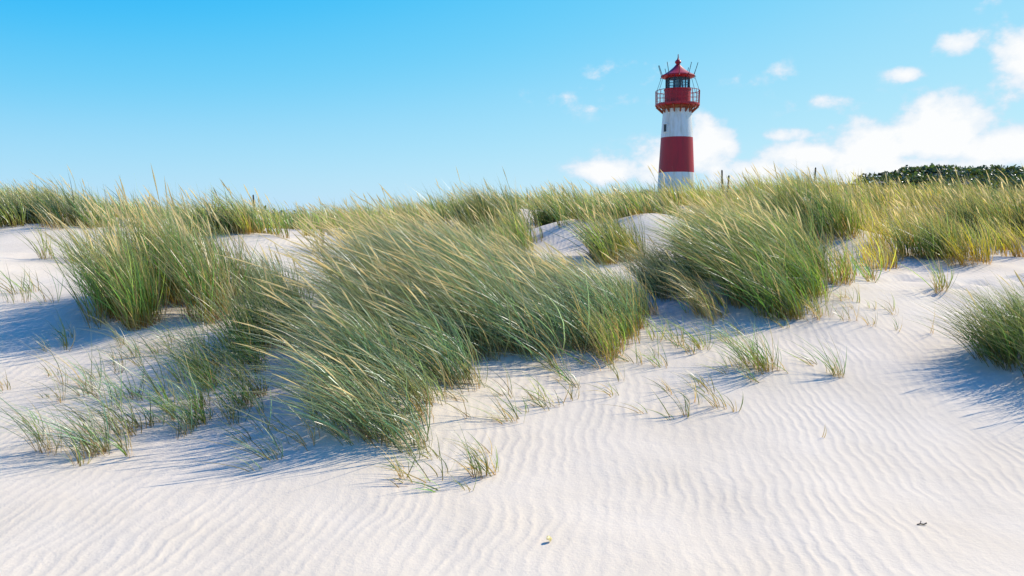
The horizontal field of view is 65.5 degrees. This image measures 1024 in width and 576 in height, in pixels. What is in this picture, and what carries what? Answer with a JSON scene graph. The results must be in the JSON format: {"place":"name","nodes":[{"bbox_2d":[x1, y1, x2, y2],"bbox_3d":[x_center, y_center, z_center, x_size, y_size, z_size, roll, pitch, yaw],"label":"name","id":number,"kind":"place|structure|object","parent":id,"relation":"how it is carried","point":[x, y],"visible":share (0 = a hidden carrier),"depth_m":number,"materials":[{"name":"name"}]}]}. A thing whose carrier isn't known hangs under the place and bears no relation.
{"place":"outdoors","nodes":[
{"label":"outdoors","id":0,"kind":"place"},
{"bbox_2d":[0,173,1023,575],"bbox_3d":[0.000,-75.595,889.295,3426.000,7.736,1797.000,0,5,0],"label":"sand dune ground","id":1,"kind":"structure","parent":0,"point":[768,479],"depth_m":5.34,"materials":[{"name":"white sand"}]},
{"bbox_2d":[0,166,1023,491],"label":"marram grass","id":2,"kind":"structure","parent":1,"relation":"on","point":[392,300],"depth_m":7.46,"materials":[{"name":"green plant"}]},
{"bbox_2d":[0,161,1023,283],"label":"dune grass","id":3,"kind":"structure","parent":1,"relation":"on","point":[952,228],"depth_m":14.98,"materials":[{"name":"green plant"}]},
{"bbox_2d":[0,166,1023,230],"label":"distant dune grass","id":4,"kind":"structure","parent":1,"relation":"on","point":[879,193],"depth_m":25.30,"materials":[{"name":"green plant"}]},
{"bbox_2d":[657,108,694,193],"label":"tower","id":5,"kind":"structure","parent":1,"relation":"on","point":[676,150],"depth_m":68.02,"materials":[{"name":"white paint"}]},
{"bbox_2d":[655,87,699,103],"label":"gallery railing","id":6,"kind":"object","parent":5,"relation":"on","point":[660,93],"visible":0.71,"depth_m":67.85,"materials":[{"name":"red metal"}]},
{"bbox_2d":[656,59,699,92],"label":"antennas","id":7,"kind":"object","parent":6,"relation":"on","point":[679,73],"visible":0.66,"depth_m":67.95,"materials":[{"name":"metal"}]},
{"bbox_2d":[656,103,698,113],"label":"gallery brackets","id":8,"kind":"object","parent":5,"relation":"attached to","point":[693,108],"visible":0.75,"depth_m":68.06,"materials":[{"name":"red metal"}]},
{"bbox_2d":[655,101,699,108],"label":"gallery deck","id":9,"kind":"structure","parent":8,"relation":"on","point":[693,103],"depth_m":67.40,"materials":[{"name":"red metal"}]},
{"bbox_2d":[664,88,691,101],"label":"watch room","id":10,"kind":"object","parent":9,"relation":"on","point":[677,92],"visible":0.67,"depth_m":67.89,"materials":[{"name":"red paint"}]},
{"bbox_2d":[665,76,689,87],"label":"lantern mullions","id":11,"kind":"object","parent":10,"relation":"on","point":[673,82],"visible":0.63,"depth_m":68.22,"materials":[{"name":"metal"}]},
{"bbox_2d":[667,77,687,87],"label":"lantern","id":12,"kind":"object","parent":11,"relation":"in","point":[677,82],"visible":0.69,"depth_m":67.93,"materials":[{"name":"clear glass"}]},
{"bbox_2d":[662,104,692,108],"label":"tower collar","id":13,"kind":"object","parent":5,"relation":"on","point":[677,105],"visible":0.52,"depth_m":67.77,"materials":[{"name":"red metal"}]},
{"bbox_2d":[0,0,1023,215],"label":"sky","id":14,"kind":"structure","parent":0,"point":[302,101],"materials":[{"name":"blue"}]},
{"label":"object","id":15,"kind":"object","parent":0,"visible":0},
{"bbox_2d":[661,54,694,79],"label":"lantern roof","id":16,"kind":"structure","parent":15,"relation":"on","point":[683,72],"depth_m":67.88,"materials":[{"name":"red metal"}]}
]}

